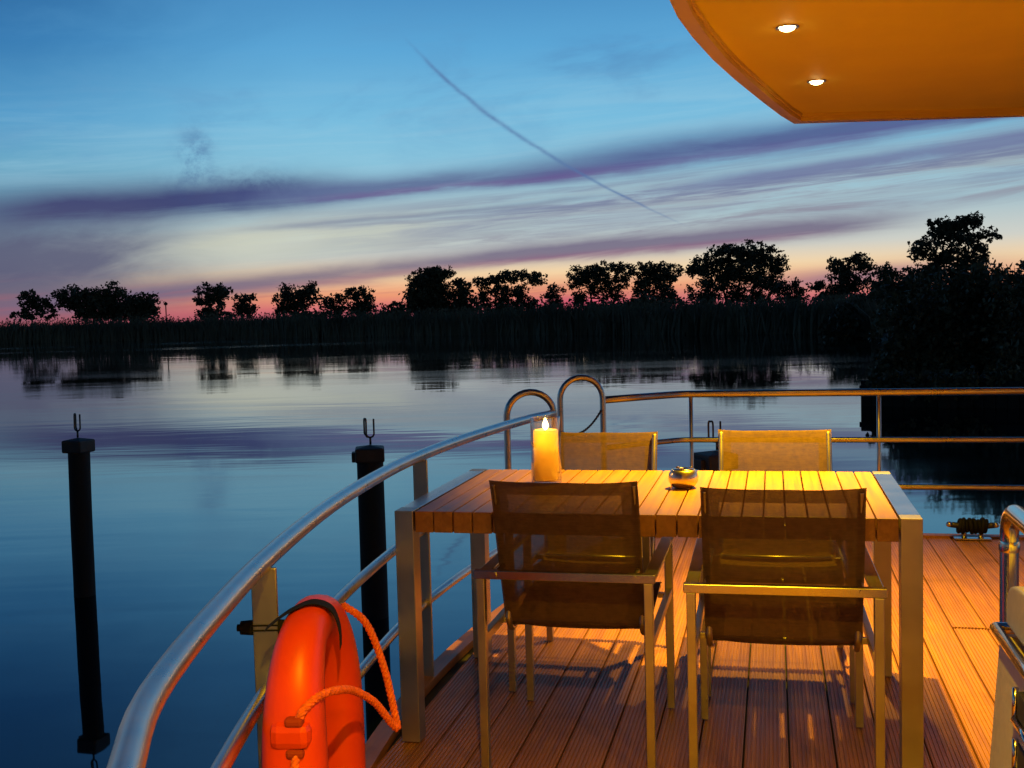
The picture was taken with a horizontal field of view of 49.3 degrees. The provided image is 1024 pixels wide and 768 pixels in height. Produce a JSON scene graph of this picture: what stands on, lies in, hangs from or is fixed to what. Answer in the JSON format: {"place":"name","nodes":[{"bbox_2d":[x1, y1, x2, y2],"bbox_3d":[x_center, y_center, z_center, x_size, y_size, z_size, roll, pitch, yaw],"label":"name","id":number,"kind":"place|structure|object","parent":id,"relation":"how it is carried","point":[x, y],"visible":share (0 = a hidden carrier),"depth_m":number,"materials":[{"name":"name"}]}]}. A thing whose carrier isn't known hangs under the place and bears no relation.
{"place":"outdoors","nodes":[
{"label":"outdoors","id":0,"kind":"place"},
{"bbox_2d":[12,316,887,343],"bbox_3d":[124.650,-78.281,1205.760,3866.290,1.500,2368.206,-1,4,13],"label":"river bank","id":1,"kind":"structure","parent":0,"point":[884,335],"depth_m":92.91,"materials":[{"name":"soil"}]},
{"bbox_2d":[9,289,59,323],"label":"tree","id":2,"kind":"object","parent":1,"relation":"on","point":[31,299],"visible":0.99,"depth_m":149.19,"materials":[{"name":"black plant"}]},
{"bbox_2d":[49,283,112,322],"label":"tree","id":3,"kind":"object","parent":1,"relation":"on","point":[78,302],"visible":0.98,"depth_m":148.65,"materials":[{"name":"black plant"}]},
{"bbox_2d":[92,280,131,321],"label":"tree","id":4,"kind":"object","parent":1,"relation":"on","point":[114,299],"visible":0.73,"depth_m":150.32,"materials":[{"name":"black plant"}]},
{"bbox_2d":[116,291,163,322],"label":"tree","id":5,"kind":"object","parent":1,"relation":"on","point":[140,305],"visible":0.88,"depth_m":148.74,"materials":[{"name":"black plant"}]},
{"bbox_2d":[192,281,232,321],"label":"tree","id":6,"kind":"object","parent":1,"relation":"on","point":[218,293],"visible":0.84,"depth_m":159.00,"materials":[{"name":"black plant"}]},
{"bbox_2d":[222,311,236,318],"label":"bush","id":7,"kind":"object","parent":1,"relation":"on","point":[227,312],"visible":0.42,"depth_m":159.20,"materials":[{"name":"black plant"}]},
{"bbox_2d":[231,292,259,318],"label":"tree","id":8,"kind":"object","parent":1,"relation":"on","point":[242,306],"visible":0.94,"depth_m":163.89,"materials":[{"name":"black plant"}]},
{"bbox_2d":[271,280,324,318],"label":"tree","id":9,"kind":"object","parent":1,"relation":"on","point":[296,300],"visible":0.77,"depth_m":163.80,"materials":[{"name":"black plant"}]},
{"bbox_2d":[318,296,330,318],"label":"tree","id":10,"kind":"object","parent":1,"relation":"on","point":[325,303],"visible":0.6,"depth_m":169.66,"materials":[{"name":"black plant"}]},
{"bbox_2d":[327,292,347,318],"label":"tree","id":11,"kind":"object","parent":1,"relation":"on","point":[335,303],"visible":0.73,"depth_m":171.23,"materials":[{"name":"black plant"}]},
{"bbox_2d":[341,285,377,317],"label":"tree","id":12,"kind":"object","parent":1,"relation":"on","point":[363,305],"visible":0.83,"depth_m":170.81,"materials":[{"name":"black plant"}]},
{"bbox_2d":[372,301,407,315],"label":"bush","id":13,"kind":"object","parent":1,"relation":"on","point":[393,304],"visible":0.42,"depth_m":169.59,"materials":[{"name":"black plant"}]},
{"bbox_2d":[397,265,466,316],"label":"tree","id":14,"kind":"object","parent":1,"relation":"on","point":[425,290],"visible":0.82,"depth_m":182.91,"materials":[{"name":"black plant"}]},
{"bbox_2d":[443,277,479,313],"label":"tree","id":15,"kind":"object","parent":1,"relation":"on","point":[460,297],"visible":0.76,"depth_m":183.12,"materials":[{"name":"black plant"}]},
{"bbox_2d":[472,269,547,313],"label":"tree","id":16,"kind":"object","parent":1,"relation":"on","point":[506,293],"visible":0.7,"depth_m":188.30,"materials":[{"name":"black plant"}]},
{"bbox_2d":[539,282,566,310],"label":"tree","id":17,"kind":"object","parent":1,"relation":"on","point":[553,296],"visible":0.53,"depth_m":189.16,"materials":[{"name":"black plant"}]},
{"bbox_2d":[564,260,641,307],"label":"tree","id":18,"kind":"object","parent":1,"relation":"on","point":[597,276],"visible":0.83,"depth_m":188.61,"materials":[{"name":"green plant"}]},
{"bbox_2d":[603,291,675,308],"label":"shrub","id":19,"kind":"object","parent":1,"relation":"on","point":[644,297],"visible":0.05,"depth_m":110.16,"materials":[{"name":"black plant"}]},
{"bbox_2d":[626,260,681,304],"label":"tree","id":20,"kind":"object","parent":1,"relation":"on","point":[650,274],"visible":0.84,"depth_m":188.14,"materials":[{"name":"black plant"}]},
{"bbox_2d":[673,301,751,307],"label":"shrub","id":21,"kind":"object","parent":1,"relation":"on","point":[702,304],"visible":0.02,"depth_m":105.83,"materials":[{"name":"black plant"}]},
{"bbox_2d":[673,239,790,305],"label":"tree","id":22,"kind":"object","parent":1,"relation":"on","point":[732,273],"visible":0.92,"depth_m":148.15,"materials":[{"name":"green plant"}]},
{"bbox_2d":[768,276,809,304],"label":"tree","id":23,"kind":"object","parent":1,"relation":"on","point":[785,289],"visible":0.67,"depth_m":138.72,"materials":[{"name":"black plant"}]},
{"bbox_2d":[805,251,877,301],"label":"tree","id":24,"kind":"object","parent":1,"relation":"on","point":[847,284],"visible":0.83,"depth_m":129.09,"materials":[{"name":"black plant"}]},
{"bbox_2d":[818,288,886,339],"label":"shrub","id":25,"kind":"object","parent":1,"relation":"on","point":[846,324],"visible":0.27,"depth_m":69.37,"materials":[{"name":"black plant"}]},
{"bbox_2d":[865,261,902,294],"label":"tree","id":26,"kind":"object","parent":1,"relation":"on","point":[880,272],"visible":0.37,"depth_m":124.21,"materials":[{"name":"black plant"}]},
{"bbox_2d":[865,273,952,355],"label":"shrub","id":27,"kind":"object","parent":1,"relation":"on","point":[914,285],"visible":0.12,"depth_m":45.45,"materials":[{"name":"green plant"}]},
{"bbox_2d":[859,380,1023,408],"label":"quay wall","id":28,"kind":"structure","parent":1,"relation":"on","point":[1001,401],"depth_m":22.60,"materials":[{"name":"black"}]},
{"bbox_2d":[898,210,1003,287],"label":"tree","id":29,"kind":"object","parent":1,"relation":"on","point":[948,230],"visible":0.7,"depth_m":89.11,"materials":[{"name":"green plant"}]},
{"bbox_2d":[915,259,1020,375],"bbox_3d":[11.441,-1.044,26.866,3.595,3.938,2.987,-1,4,13],"label":"shrub","id":30,"kind":"object","parent":1,"relation":"on","point":[966,294],"visible":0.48,"depth_m":26.51,"materials":[{"name":"green plant"}]},
{"bbox_2d":[977,260,1023,379],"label":"shrub","id":31,"kind":"object","parent":1,"relation":"on","point":[1009,321],"visible":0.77,"depth_m":24.77,"materials":[{"name":"green plant"}]},
{"bbox_2d":[0,334,1023,767],"bbox_3d":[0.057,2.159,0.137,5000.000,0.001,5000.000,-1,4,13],"label":"water","id":32,"kind":"structure","parent":0,"point":[218,466],"depth_m":16.80,"materials":[{"name":"blue liquid"}]},
{"bbox_2d":[61,413,95,597],"bbox_3d":[-3.434,1.710,8.940,0.206,2.965,0.183,0,4,19],"label":"mooring pile","id":33,"kind":"object","parent":32,"relation":"in","point":[78,450],"visible":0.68,"depth_m":8.83,"materials":[{"name":"metal"}]},
{"bbox_2d":[164,302,167,326],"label":"channel marker","id":34,"kind":"object","parent":32,"relation":"in","point":[165,303],"visible":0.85,"depth_m":137.61,"materials":[{"name":"black metal"}]},
{"bbox_2d":[351,418,388,619],"bbox_3d":[-0.999,1.711,8.068,0.233,2.945,0.207,-2,4,-7],"label":"mooring pile","id":35,"kind":"object","parent":32,"relation":"in","point":[369,458],"visible":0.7,"depth_m":7.96,"materials":[{"name":"metal"}]},
{"bbox_2d":[0,288,886,343],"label":"reed bed","id":36,"kind":"object","parent":32,"relation":"in","point":[759,316],"visible":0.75,"depth_m":111.26,"materials":[{"name":"plant"}]},
{"bbox_2d":[387,643,873,767],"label":"boat hull","id":37,"kind":"object","parent":32,"relation":"on","point":[440,684],"depth_m":4.12,"materials":[{"name":"paint"}]},
{"bbox_2d":[374,534,1023,767],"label":"deck","id":38,"kind":"structure","parent":37,"relation":"on","point":[586,708],"depth_m":3.92,"materials":[{"name":"brown wood"}]},
{"bbox_2d":[473,480,674,767],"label":"armchair","id":39,"kind":"object","parent":38,"relation":"on","point":[568,555],"visible":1,"depth_m":3.30,"materials":[{"name":"fabric"}]},
{"bbox_2d":[507,432,665,699],"bbox_3d":[0.308,0.648,4.241,0.532,0.874,0.683,-1,4,14],"label":"armchair","id":40,"kind":"object","parent":38,"relation":"on","point":[610,451],"visible":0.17,"depth_m":4.47,"materials":[{"name":"fabric"}]},
{"bbox_2d":[395,469,923,767],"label":"dining table","id":41,"kind":"object","parent":38,"relation":"on","point":[462,503],"visible":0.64,"depth_m":3.55,"materials":[{"name":"brown wood"}]},
{"bbox_2d":[530,416,561,482],"bbox_3d":[0.122,0.238,4.018,0.109,0.238,0.109,-1,4,13],"label":"glass cylinder","id":42,"kind":"object","parent":41,"relation":"on","point":[532,471],"visible":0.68,"depth_m":4.00,"materials":[{"name":"clear glass"}]},
{"bbox_2d":[533,418,558,480],"bbox_3d":[0.122,0.233,4.017,0.089,0.222,0.089,-1,4,13],"label":"pillar candle","id":43,"kind":"object","parent":42,"relation":"in","point":[546,457],"visible":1,"depth_m":3.98,"materials":[{"name":"beige wax"}]},
{"bbox_2d":[668,466,697,488],"bbox_3d":[0.588,0.321,3.832,0.103,0.071,0.103,-1,4,13],"label":"ashtray","id":44,"kind":"object","parent":41,"relation":"on","point":[682,477],"visible":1,"depth_m":3.79,"materials":[{"name":"silver metal"}]},
{"bbox_2d":[365,533,1023,767],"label":"deck trim","id":45,"kind":"structure","parent":38,"relation":"attached to","point":[380,741],"depth_m":4.24,"materials":[{"name":"brown wood"}]},
{"bbox_2d":[106,410,556,767],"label":"guard rail","id":46,"kind":"object","parent":45,"relation":"on","point":[256,574],"visible":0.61,"depth_m":2.41,"materials":[{"name":"metal"}]},
{"bbox_2d":[261,594,400,767],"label":"lifebuoy","id":47,"kind":"object","parent":46,"relation":"hanging from","point":[313,708],"visible":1,"depth_m":2.25,"materials":[{"name":"orange plastic"}]},
{"bbox_2d":[503,389,557,468],"bbox_3d":[0.125,1.009,5.782,0.294,1.975,0.063,-1,4,2],"label":"ladder hoop","id":48,"kind":"object","parent":45,"relation":"attached to","point":[545,397],"visible":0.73,"depth_m":5.71,"materials":[{"name":"metal"}]},
{"bbox_2d":[557,374,605,432],"bbox_3d":[0.432,0.942,6.529,0.296,1.999,0.063,-1,4,2],"label":"ladder hoop","id":49,"kind":"object","parent":45,"relation":"attached to","point":[580,377],"visible":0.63,"depth_m":6.46,"materials":[{"name":"metal"}]},
{"bbox_2d":[558,410,601,432],"bbox_3d":[0.374,0.225,6.107,0.017,0.104,0.788,0,4,22],"label":"chain","id":50,"kind":"object","parent":49,"relation":"hanging from","point":[592,423],"visible":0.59,"depth_m":6.28,"materials":[{"name":"metal"}]},
{"bbox_2d":[605,387,1023,490],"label":"guard rail","id":51,"kind":"object","parent":45,"relation":"on","point":[877,393],"visible":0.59,"depth_m":6.53,"materials":[{"name":"metal"}]},
{"bbox_2d":[708,429,854,702],"bbox_3d":[0.985,0.636,4.149,0.532,0.874,0.683,-1,4,12],"label":"armchair","id":52,"kind":"object","parent":38,"relation":"on","point":[782,450],"visible":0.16,"depth_m":4.39,"materials":[{"name":"fabric"}]},
{"bbox_2d":[683,487,887,767],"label":"armchair","id":53,"kind":"object","parent":38,"relation":"on","point":[786,567],"visible":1,"depth_m":3.07,"materials":[{"name":"fabric"}]},
{"bbox_2d":[946,517,999,540],"bbox_3d":[2.634,0.827,6.380,0.286,0.131,0.102,-1,4,13],"label":"mooring cleat","id":54,"kind":"object","parent":38,"relation":"on","point":[963,526],"visible":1,"depth_m":6.35,"materials":[{"name":"metal"}]},
{"bbox_2d":[989,586,1023,767],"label":"gas grill","id":55,"kind":"object","parent":38,"relation":"on","point":[1007,745],"visible":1,"depth_m":1.90,"materials":[{"name":"silver metal"}]},
{"bbox_2d":[998,504,1023,636],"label":"grab rail","id":56,"kind":"object","parent":38,"relation":"on","point":[1012,522],"visible":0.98,"depth_m":2.02,"materials":[{"name":"silver metal"}]},
{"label":"cabin wall","id":57,"kind":"structure","parent":38,"relation":"on","visible":0},
{"bbox_2d":[670,0,1023,123],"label":"roof overhang","id":58,"kind":"object","parent":57,"relation":"on","point":[883,60],"visible":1,"depth_m":4.64,"materials":[{"name":"paint"}]},
{"bbox_2d":[775,24,798,31],"bbox_3d":[1.024,-1.321,4.152,0.086,0.016,0.086,-1,4,13],"label":"ceiling light","id":59,"kind":"object","parent":58,"relation":"attached to","point":[787,27],"visible":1,"depth_m":4.13,"materials":[{"name":"metal"}]},
{"bbox_2d":[807,79,825,84],"bbox_3d":[1.412,-1.396,5.170,0.086,0.016,0.086,-1,4,13],"label":"ceiling light","id":60,"kind":"object","parent":58,"relation":"attached to","point":[816,81],"visible":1,"depth_m":5.15,"materials":[{"name":"metal"}]},
{"bbox_2d":[694,420,720,473],"bbox_3d":[1.330,1.701,7.263,0.245,2.943,0.218,-3,4,-21],"label":"mooring pile","id":61,"kind":"object","parent":32,"relation":"in","point":[706,461],"visible":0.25,"depth_m":7.11,"materials":[{"name":"metal"}]},
{"bbox_2d":[0,0,1023,326],"label":"sky","id":62,"kind":"structure","parent":0,"point":[168,148],"materials":[{"name":"blue"}]}
]}

